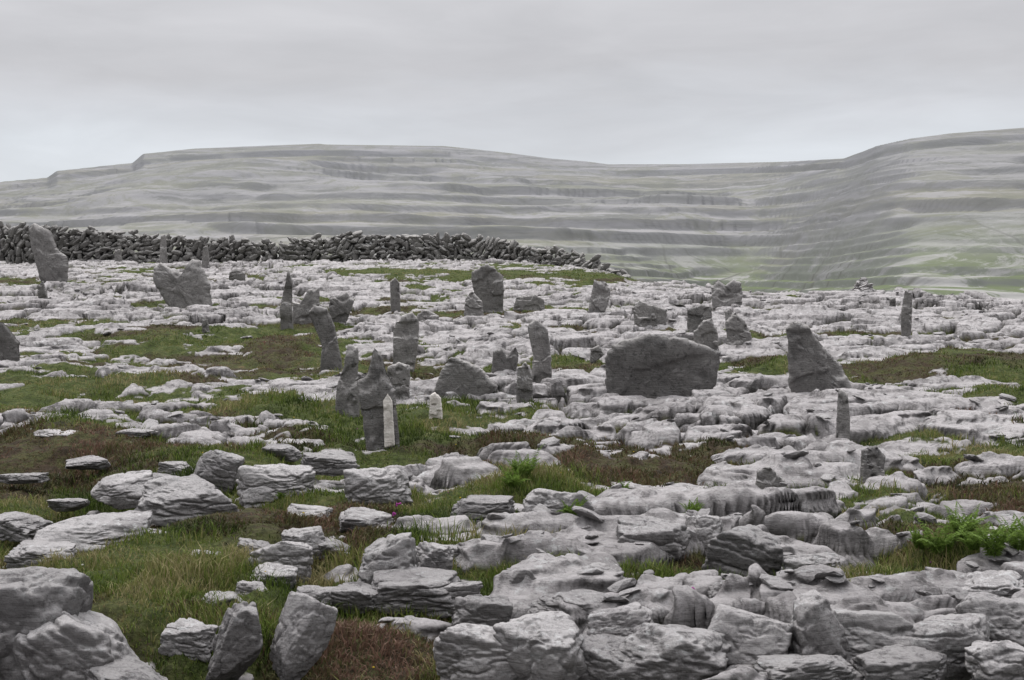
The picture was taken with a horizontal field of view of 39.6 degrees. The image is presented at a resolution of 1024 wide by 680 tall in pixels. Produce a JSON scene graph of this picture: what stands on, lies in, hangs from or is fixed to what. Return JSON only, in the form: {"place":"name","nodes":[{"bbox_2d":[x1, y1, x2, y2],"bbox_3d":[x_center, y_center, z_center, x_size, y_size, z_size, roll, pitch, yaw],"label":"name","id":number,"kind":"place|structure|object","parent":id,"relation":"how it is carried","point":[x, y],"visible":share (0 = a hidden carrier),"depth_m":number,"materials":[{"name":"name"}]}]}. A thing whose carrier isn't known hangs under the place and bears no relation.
{"place":"outdoors","nodes":[
{"label":"outdoors","id":0,"kind":"place"},
{"bbox_2d":[0,257,1023,679],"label":"limestone pavement ground","id":1,"kind":"structure","parent":0,"point":[798,519],"depth_m":12.50,"materials":[{"name":"stone"}]},
{"bbox_2d":[0,629,9,661],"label":"limestone boulder","id":2,"kind":"object","parent":1,"relation":"on","point":[4,652],"visible":0.26,"depth_m":5.10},
{"bbox_2d":[0,322,19,361],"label":"standing stone","id":3,"kind":"object","parent":1,"relation":"on","point":[9,345],"visible":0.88,"depth_m":17.08,"materials":[{"name":"stone"}]},
{"bbox_2d":[0,472,49,483],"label":"limestone boulder","id":4,"kind":"object","parent":1,"relation":"on","point":[20,478],"visible":1,"depth_m":9.08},
{"bbox_2d":[0,511,52,541],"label":"limestone boulder","id":5,"kind":"object","parent":1,"relation":"on","point":[16,526],"visible":0.9,"depth_m":7.65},
{"bbox_2d":[4,540,76,568],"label":"limestone boulder","id":6,"kind":"object","parent":1,"relation":"on","point":[23,553],"visible":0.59,"depth_m":6.91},
{"bbox_2d":[0,566,93,679],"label":"limestone boulder","id":7,"kind":"object","parent":1,"relation":"on","point":[33,597],"visible":0.66,"depth_m":5.14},
{"bbox_2d":[29,223,68,282],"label":"standing stone","id":8,"kind":"object","parent":1,"relation":"on","point":[51,260],"visible":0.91,"depth_m":34.62,"materials":[{"name":"stone"}]},
{"bbox_2d":[33,429,75,436],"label":"limestone boulder","id":9,"kind":"object","parent":1,"relation":"on","point":[46,433],"visible":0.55,"depth_m":10.91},
{"bbox_2d":[47,498,89,511],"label":"limestone boulder","id":10,"kind":"object","parent":1,"relation":"on","point":[66,505],"visible":1,"depth_m":8.26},
{"bbox_2d":[13,610,139,679],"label":"limestone boulder","id":11,"kind":"object","parent":1,"relation":"on","point":[66,646],"visible":0.81,"depth_m":5.07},
{"bbox_2d":[65,455,110,469],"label":"limestone boulder","id":12,"kind":"object","parent":1,"relation":"on","point":[91,462],"visible":1,"depth_m":9.67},
{"bbox_2d":[33,510,153,552],"bbox_3d":[-2.166,1.028,7.382,0.569,0.221,0.446,0,2,-7],"label":"limestone boulder","id":13,"kind":"object","parent":1,"relation":"on","point":[86,532],"visible":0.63,"depth_m":7.30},
{"bbox_2d":[90,470,152,509],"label":"limestone boulder","id":14,"kind":"object","parent":1,"relation":"on","point":[120,491],"visible":0.83,"depth_m":8.56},
{"bbox_2d":[85,655,167,679],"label":"limestone boulder","id":15,"kind":"object","parent":1,"relation":"on","point":[127,667],"visible":0.94,"depth_m":5.08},
{"bbox_2d":[115,428,158,437],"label":"limestone boulder","id":16,"kind":"object","parent":1,"relation":"on","point":[135,432],"visible":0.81,"depth_m":10.94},
{"bbox_2d":[159,234,167,262],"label":"standing stone","id":17,"kind":"object","parent":1,"relation":"on","point":[163,252],"visible":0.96,"depth_m":50.69,"materials":[{"name":"stone"}]},
{"bbox_2d":[157,461,192,475],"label":"limestone boulder","id":18,"kind":"object","parent":1,"relation":"on","point":[163,466],"visible":0.72,"depth_m":9.40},
{"bbox_2d":[153,259,211,308],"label":"standing stone","id":19,"kind":"object","parent":1,"relation":"on","point":[189,285],"visible":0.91,"depth_m":28.11,"materials":[{"name":"stone"}]},
{"bbox_2d":[136,474,237,526],"bbox_3d":[-1.859,0.947,8.162,0.560,0.338,0.440,0,2,-12],"label":"limestone boulder","id":20,"kind":"object","parent":1,"relation":"on","point":[171,498],"visible":0.77,"depth_m":8.03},
{"bbox_2d":[158,618,217,662],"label":"limestone boulder","id":21,"kind":"object","parent":1,"relation":"on","point":[190,638],"visible":0.94,"depth_m":5.53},
{"bbox_2d":[193,450,244,492],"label":"limestone boulder","id":22,"kind":"object","parent":1,"relation":"on","point":[221,467],"visible":0.79,"depth_m":9.17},
{"bbox_2d":[203,591,241,607],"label":"limestone boulder","id":23,"kind":"object","parent":1,"relation":"on","point":[230,596],"visible":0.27,"depth_m":6.00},
{"bbox_2d":[205,601,262,679],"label":"limestone boulder","id":24,"kind":"object","parent":1,"relation":"on","point":[237,643],"visible":1,"depth_m":5.37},
{"bbox_2d":[235,580,268,595],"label":"limestone boulder","id":25,"kind":"object","parent":1,"relation":"on","point":[243,586],"visible":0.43,"depth_m":6.27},
{"bbox_2d":[238,538,271,555],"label":"limestone boulder","id":26,"kind":"object","parent":1,"relation":"on","point":[255,544],"visible":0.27,"depth_m":7.03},
{"bbox_2d":[250,562,297,590],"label":"limestone boulder","id":27,"kind":"object","parent":1,"relation":"on","point":[290,572],"visible":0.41,"depth_m":6.50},
{"bbox_2d":[235,463,315,508],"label":"limestone boulder","id":28,"kind":"object","parent":1,"relation":"on","point":[258,484],"visible":0.88,"depth_m":8.68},
{"bbox_2d":[247,541,313,583],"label":"limestone boulder","id":29,"kind":"object","parent":1,"relation":"on","point":[299,555],"visible":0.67,"depth_m":6.75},
{"bbox_2d":[261,444,301,461],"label":"limestone boulder","id":30,"kind":"object","parent":1,"relation":"on","point":[289,453],"visible":0.88,"depth_m":10.05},
{"bbox_2d":[279,269,293,329],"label":"standing stone","id":31,"kind":"object","parent":1,"relation":"on","point":[286,315],"visible":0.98,"depth_m":22.58,"materials":[{"name":"stone"}]},
{"bbox_2d":[269,591,337,679],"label":"limestone boulder","id":32,"kind":"object","parent":1,"relation":"on","point":[304,629],"visible":1,"depth_m":5.36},
{"bbox_2d":[281,526,325,559],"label":"limestone boulder","id":33,"kind":"object","parent":1,"relation":"on","point":[311,536],"visible":0.47,"depth_m":7.17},
{"bbox_2d":[292,288,319,324],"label":"standing stone","id":34,"kind":"object","parent":1,"relation":"on","point":[304,306],"visible":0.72,"depth_m":23.33,"materials":[{"name":"stone"}]},
{"bbox_2d":[287,503,332,518],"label":"limestone boulder","id":35,"kind":"object","parent":1,"relation":"on","point":[309,510],"visible":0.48,"depth_m":7.94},
{"bbox_2d":[0,220,630,277],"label":"dry stone wall","id":36,"kind":"structure","parent":1,"relation":"on","point":[147,246],"depth_m":53.61,"materials":[{"name":"stone"}]},
{"bbox_2d":[295,585,336,606],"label":"limestone boulder","id":37,"kind":"object","parent":1,"relation":"on","point":[317,592],"visible":0.45,"depth_m":6.21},
{"bbox_2d":[309,305,342,371],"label":"standing stone","id":38,"kind":"object","parent":1,"relation":"on","point":[323,324],"visible":0.95,"depth_m":16.56,"materials":[{"name":"stone"}]},
{"bbox_2d":[301,451,357,475],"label":"limestone boulder","id":39,"kind":"object","parent":1,"relation":"on","point":[330,463],"visible":0.83,"depth_m":9.52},
{"bbox_2d":[318,539,349,557],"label":"limestone boulder","id":40,"kind":"object","parent":1,"relation":"on","point":[328,546],"visible":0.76,"depth_m":7.15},
{"bbox_2d":[329,292,353,324],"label":"standing stone","id":41,"kind":"object","parent":1,"relation":"on","point":[340,307],"visible":0.91,"depth_m":23.47,"materials":[{"name":"stone"}]},
{"bbox_2d":[335,344,359,417],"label":"standing stone","id":42,"kind":"object","parent":1,"relation":"on","point":[347,399],"visible":0.9,"depth_m":12.95,"materials":[{"name":"stone"}]},
{"bbox_2d":[328,582,378,613],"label":"limestone boulder","id":43,"kind":"object","parent":1,"relation":"on","point":[361,596],"visible":0.91,"depth_m":6.19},
{"bbox_2d":[339,507,394,531],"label":"limestone boulder","id":44,"kind":"object","parent":1,"relation":"on","point":[350,517],"visible":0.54,"depth_m":7.62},
{"bbox_2d":[343,467,412,507],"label":"limestone boulder","id":45,"kind":"object","parent":1,"relation":"on","point":[380,485],"visible":0.74,"depth_m":8.45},
{"bbox_2d":[357,348,399,450],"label":"standing stone","id":46,"kind":"object","parent":1,"relation":"on","point":[374,386],"visible":0.9,"depth_m":11.29,"materials":[{"name":"stone"}]},
{"bbox_2d":[357,532,418,584],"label":"limestone boulder","id":47,"kind":"object","parent":1,"relation":"on","point":[392,551],"visible":0.62,"depth_m":6.53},
{"bbox_2d":[383,394,394,447],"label":"pale stone","id":48,"kind":"object","parent":1,"relation":"on","point":[389,438],"visible":1,"depth_m":11.19,"materials":[{"name":"stone"}]},
{"bbox_2d":[390,278,400,311],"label":"standing stone","id":49,"kind":"object","parent":1,"relation":"on","point":[395,294],"visible":0.98,"depth_m":27.21,"materials":[{"name":"stone"}]},
{"bbox_2d":[387,362,410,399],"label":"standing stone","id":50,"kind":"object","parent":1,"relation":"on","point":[398,373],"visible":0.73,"depth_m":13.77,"materials":[{"name":"stone"}]},
{"bbox_2d":[393,312,418,372],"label":"standing stone","id":51,"kind":"object","parent":1,"relation":"on","point":[405,337],"visible":0.94,"depth_m":16.63,"materials":[{"name":"stone"}]},
{"bbox_2d":[371,567,461,617],"bbox_3d":[-0.422,1.127,6.370,0.428,0.161,0.359,0,2,0],"label":"limestone boulder","id":52,"kind":"object","parent":1,"relation":"on","point":[420,587],"visible":0.77,"depth_m":6.22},
{"bbox_2d":[444,581,482,600],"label":"limestone boulder","id":53,"kind":"object","parent":52,"relation":"on","point":[458,589],"visible":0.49,"depth_m":6.23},
{"bbox_2d":[417,310,438,321],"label":"limestone boulder","id":54,"kind":"object","parent":1,"relation":"on","point":[423,316],"visible":0.27,"depth_m":21.83,"materials":[{"name":"stone"}]},
{"bbox_2d":[415,541,453,569],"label":"limestone boulder","id":55,"kind":"object","parent":1,"relation":"on","point":[434,555],"visible":0.41,"depth_m":6.69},
{"bbox_2d":[429,392,442,418],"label":"pale stone","id":56,"kind":"object","parent":1,"relation":"on","point":[435,410],"visible":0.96,"depth_m":12.49,"materials":[{"name":"stone"}]},
{"bbox_2d":[432,357,496,397],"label":"standing stone","id":57,"kind":"object","parent":1,"relation":"on","point":[459,377],"visible":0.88,"depth_m":13.77,"materials":[{"name":"stone"}]},
{"bbox_2d":[464,291,483,315],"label":"standing stone","id":58,"kind":"object","parent":1,"relation":"on","point":[473,306],"visible":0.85,"depth_m":24.91,"materials":[{"name":"stone"}]},
{"bbox_2d":[433,623,516,679],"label":"limestone boulder","id":59,"kind":"object","parent":1,"relation":"on","point":[465,651],"visible":0.8,"depth_m":5.19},
{"bbox_2d":[450,594,512,626],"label":"limestone boulder","id":60,"kind":"object","parent":1,"relation":"on","point":[489,610],"visible":0.52,"depth_m":5.74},
{"bbox_2d":[450,495,514,524],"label":"limestone boulder","id":61,"kind":"object","parent":1,"relation":"on","point":[475,506],"visible":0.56,"depth_m":7.93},
{"bbox_2d":[471,264,504,312],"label":"standing stone","id":62,"kind":"object","parent":1,"relation":"on","point":[487,283],"visible":0.84,"depth_m":27.03,"materials":[{"name":"stone"}]},
{"bbox_2d":[491,347,518,372],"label":"standing stone","id":63,"kind":"object","parent":1,"relation":"on","point":[501,361],"visible":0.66,"depth_m":15.07,"materials":[{"name":"stone"}]},
{"bbox_2d":[0,267,1023,679],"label":"grass","id":64,"kind":"structure","parent":1,"relation":"on","point":[182,567],"depth_m":8.49,"materials":[{"name":"green plant"}]},
{"bbox_2d":[0,271,1023,679],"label":"heather","id":65,"kind":"object","parent":1,"relation":"on","point":[374,635],"visible":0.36,"depth_m":9.61,"materials":[{"name":"brown plant"}]},
{"bbox_2d":[4,281,1023,622],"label":"loose stones","id":66,"kind":"object","parent":1,"relation":"on","point":[622,589],"visible":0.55,"depth_m":7.41,"materials":[{"name":"stone"}]},
{"bbox_2d":[499,465,531,487],"bbox_3d":[0.001,0.822,8.553,0.194,0.136,0.195,1,2,30],"label":"fern","id":67,"kind":"object","parent":1,"relation":"on","point":[514,478],"visible":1,"depth_m":8.53,"materials":[{"name":"green plant"}]},
{"bbox_2d":[506,568,536,583],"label":"limestone boulder","id":68,"kind":"object","parent":1,"relation":"on","point":[517,576],"visible":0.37,"depth_m":6.35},
{"bbox_2d":[504,444,543,477],"bbox_3d":[0.070,0.754,8.821,0.249,0.216,0.259,2,3,37],"label":"fern","id":69,"kind":"object","parent":1,"relation":"on","point":[521,467],"visible":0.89,"depth_m":8.79,"materials":[{"name":"green plant"}]},
{"bbox_2d":[516,362,532,402],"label":"standing stone","id":70,"kind":"object","parent":1,"relation":"on","point":[524,391],"visible":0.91,"depth_m":13.58,"materials":[{"name":"stone"}]},
{"bbox_2d":[513,294,544,311],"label":"boulder","id":71,"kind":"object","parent":1,"relation":"on","point":[534,302],"visible":0.93,"depth_m":27.26,"materials":[{"name":"stone"}]},
{"bbox_2d":[493,611,586,679],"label":"limestone boulder","id":72,"kind":"object","parent":1,"relation":"on","point":[546,645],"visible":0.96,"depth_m":5.16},
{"bbox_2d":[528,319,551,382],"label":"standing stone","id":73,"kind":"object","parent":1,"relation":"on","point":[540,347],"visible":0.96,"depth_m":14.93,"materials":[{"name":"stone"}]},
{"bbox_2d":[521,488,594,516],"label":"limestone boulder","id":74,"kind":"object","parent":1,"relation":"on","point":[551,501],"visible":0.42,"depth_m":7.76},
{"bbox_2d":[527,589,613,621],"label":"limestone boulder","id":75,"kind":"object","parent":1,"relation":"on","point":[550,602],"visible":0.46,"depth_m":5.99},
{"bbox_2d":[590,345,604,364],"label":"standing stone","id":76,"kind":"object","parent":1,"relation":"on","point":[596,353],"visible":0.98,"depth_m":17.27,"materials":[{"name":"stone"}]},
{"bbox_2d":[588,280,610,312],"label":"standing stone","id":77,"kind":"object","parent":1,"relation":"on","point":[600,296],"visible":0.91,"depth_m":23.92,"materials":[{"name":"stone"}]},
{"bbox_2d":[578,634,635,679],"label":"limestone boulder","id":78,"kind":"object","parent":1,"relation":"on","point":[604,655],"visible":0.55,"depth_m":5.19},
{"bbox_2d":[586,602,653,636],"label":"limestone boulder","id":79,"kind":"object","parent":1,"relation":"on","point":[624,620],"visible":0.43,"depth_m":5.64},
{"bbox_2d":[632,300,666,326],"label":"standing stone","id":80,"kind":"object","parent":1,"relation":"on","point":[645,314],"visible":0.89,"depth_m":22.22,"materials":[{"name":"stone"}]},
{"bbox_2d":[616,515,690,560],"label":"limestone boulder","id":81,"kind":"object","parent":1,"relation":"on","point":[671,538],"visible":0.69,"depth_m":7.08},
{"bbox_2d":[605,333,720,398],"bbox_3d":[1.442,0.326,13.728,1.137,0.792,0.256,0,2,5],"label":"standing stone","id":82,"kind":"object","parent":1,"relation":"on","point":[653,366],"visible":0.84,"depth_m":13.64,"materials":[{"name":"stone"}]},
{"bbox_2d":[607,622,731,679],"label":"limestone boulder","id":83,"kind":"object","parent":1,"relation":"on","point":[652,651],"visible":0.86,"depth_m":5.15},
{"bbox_2d":[687,304,711,332],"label":"standing stone","id":84,"kind":"object","parent":1,"relation":"on","point":[697,315],"visible":0.72,"depth_m":21.96,"materials":[{"name":"stone"}]},
{"bbox_2d":[685,514,723,549],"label":"limestone boulder","id":85,"kind":"object","parent":1,"relation":"on","point":[707,528],"visible":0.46,"depth_m":7.22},
{"bbox_2d":[693,318,718,349],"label":"standing stone","id":86,"kind":"object","parent":1,"relation":"on","point":[705,332],"visible":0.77,"depth_m":17.97,"materials":[{"name":"stone"}]},
{"bbox_2d":[707,579,724,598],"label":"limestone boulder","id":87,"kind":"object","parent":1,"relation":"on","point":[714,589],"visible":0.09,"depth_m":6.07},
{"bbox_2d":[711,279,742,311],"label":"standing stone","id":88,"kind":"object","parent":1,"relation":"on","point":[730,293],"visible":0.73,"depth_m":24.77,"materials":[{"name":"stone"}]},
{"bbox_2d":[725,312,751,344],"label":"standing stone","id":89,"kind":"object","parent":1,"relation":"on","point":[738,332],"visible":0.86,"depth_m":18.83,"materials":[{"name":"stone"}]},
{"bbox_2d":[701,525,783,578],"bbox_3d":[1.121,1.061,6.793,0.403,0.351,0.287,1,2,23],"label":"limestone boulder","id":90,"kind":"object","parent":1,"relation":"on","point":[738,549],"visible":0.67,"depth_m":6.67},
{"bbox_2d":[708,604,793,667],"bbox_3d":[0.892,1.175,5.369,0.343,0.309,0.259,1,2,22],"label":"limestone boulder","id":91,"kind":"object","parent":1,"relation":"on","point":[749,637],"visible":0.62,"depth_m":5.29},
{"bbox_2d":[755,466,786,488],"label":"limestone boulder","id":92,"kind":"object","parent":1,"relation":"on","point":[767,476],"visible":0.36,"depth_m":8.82,"materials":[{"name":"stone"}]},
{"bbox_2d":[752,654,862,679],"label":"limestone boulder","id":93,"kind":"object","parent":1,"relation":"on","point":[805,667],"visible":0.93,"depth_m":5.06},
{"bbox_2d":[782,552,841,569],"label":"limestone boulder","id":94,"kind":"object","parent":1,"relation":"on","point":[793,562],"visible":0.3,"depth_m":6.59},
{"bbox_2d":[788,590,848,662],"bbox_3d":[1.156,1.155,5.389,0.269,0.380,0.224,-1,2,-21],"label":"limestone boulder","id":95,"kind":"object","parent":1,"relation":"on","point":[818,627],"visible":0.62,"depth_m":5.29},
{"bbox_2d":[786,321,851,392],"bbox_3d":[3.038,0.272,13.867,0.741,0.915,0.251,0,2,6],"label":"standing stone","id":96,"kind":"object","parent":1,"relation":"on","point":[813,364],"visible":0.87,"depth_m":13.79,"materials":[{"name":"stone"}]},
{"bbox_2d":[836,388,849,439],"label":"standing stone","id":97,"kind":"object","parent":1,"relation":"on","point":[843,423],"visible":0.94,"depth_m":11.48,"materials":[{"name":"stone"}]},
{"bbox_2d":[851,277,875,291],"bbox_3d":[7.556,-1.121,30.625,0.640,0.465,0.648,0,2,0],"label":"stone cairn","id":98,"kind":"object","parent":1,"relation":"on","point":[862,284],"visible":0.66,"depth_m":30.49,"materials":[{"name":"stone"}]},
{"bbox_2d":[860,445,884,483],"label":"standing stone","id":99,"kind":"object","parent":1,"relation":"on","point":[872,461],"visible":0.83,"depth_m":9.66,"materials":[{"name":"stone"}]},
{"bbox_2d":[832,608,913,660],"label":"limestone boulder","id":100,"kind":"object","parent":1,"relation":"on","point":[867,630],"visible":0.41,"depth_m":5.37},
{"bbox_2d":[849,644,946,679],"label":"limestone boulder","id":101,"kind":"object","parent":1,"relation":"on","point":[897,662],"visible":0.94,"depth_m":5.09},
{"bbox_2d":[900,290,911,336],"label":"standing stone","id":102,"kind":"object","parent":1,"relation":"on","point":[906,317],"visible":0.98,"depth_m":20.91,"materials":[{"name":"stone"}]},
{"bbox_2d":[908,525,937,549],"bbox_3d":[2.062,0.997,7.200,0.159,0.138,0.151,1,3,34],"label":"fern","id":103,"kind":"object","parent":1,"relation":"on","point":[915,534],"visible":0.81,"depth_m":7.20,"materials":[{"name":"green plant"}]},
{"bbox_2d":[893,613,990,679],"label":"limestone boulder","id":104,"kind":"object","parent":1,"relation":"on","point":[951,636],"visible":0.39,"depth_m":5.31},
{"bbox_2d":[911,511,974,556],"bbox_3d":[2.141,0.968,7.085,0.307,0.217,0.251,0,2,0],"label":"fern","id":105,"kind":"object","parent":1,"relation":"on","point":[938,544],"visible":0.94,"depth_m":7.05,"materials":[{"name":"green plant"}]},
{"bbox_2d":[937,501,991,538],"bbox_3d":[2.279,0.914,7.170,0.237,0.179,0.296,0,2,0],"label":"fern","id":106,"kind":"object","parent":1,"relation":"on","point":[970,524],"visible":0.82,"depth_m":7.14,"materials":[{"name":"green plant"}]},
{"bbox_2d":[956,522,991,550],"bbox_3d":[2.217,0.946,6.828,0.188,0.128,0.149,0,2,0],"label":"fern","id":107,"kind":"object","parent":1,"relation":"on","point":[971,543],"visible":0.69,"depth_m":6.80,"materials":[{"name":"green plant"}]},
{"bbox_2d":[953,592,1023,646],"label":"limestone boulder","id":108,"kind":"object","parent":1,"relation":"on","point":[1005,617],"visible":0.44,"depth_m":5.56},
{"bbox_2d":[956,570,1023,597],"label":"limestone boulder","id":109,"kind":"object","parent":1,"relation":"on","point":[1006,584],"visible":0.39,"depth_m":6.17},
{"bbox_2d":[964,521,1017,557],"bbox_3d":[2.256,0.930,6.699,0.263,0.180,0.234,0,2,0],"label":"fern","id":110,"kind":"object","parent":1,"relation":"on","point":[997,540],"visible":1,"depth_m":6.66,"materials":[{"name":"green plant"}]},
{"bbox_2d":[964,640,1023,679],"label":"limestone boulder","id":111,"kind":"object","parent":1,"relation":"on","point":[996,660],"visible":1,"depth_m":5.16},
{"bbox_2d":[991,513,1023,551],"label":"fern","id":112,"kind":"object","parent":1,"relation":"on","point":[1016,543],"visible":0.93,"depth_m":6.73,"materials":[{"name":"green plant"}]},
{"bbox_2d":[0,128,1023,299],"bbox_3d":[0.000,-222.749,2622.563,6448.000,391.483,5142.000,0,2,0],"label":"hills terrain","id":113,"kind":"structure","parent":0,"point":[942,214],"depth_m":2056.02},
{"bbox_2d":[0,0,1023,181],"label":"sky","id":114,"kind":"structure","parent":0,"point":[84,83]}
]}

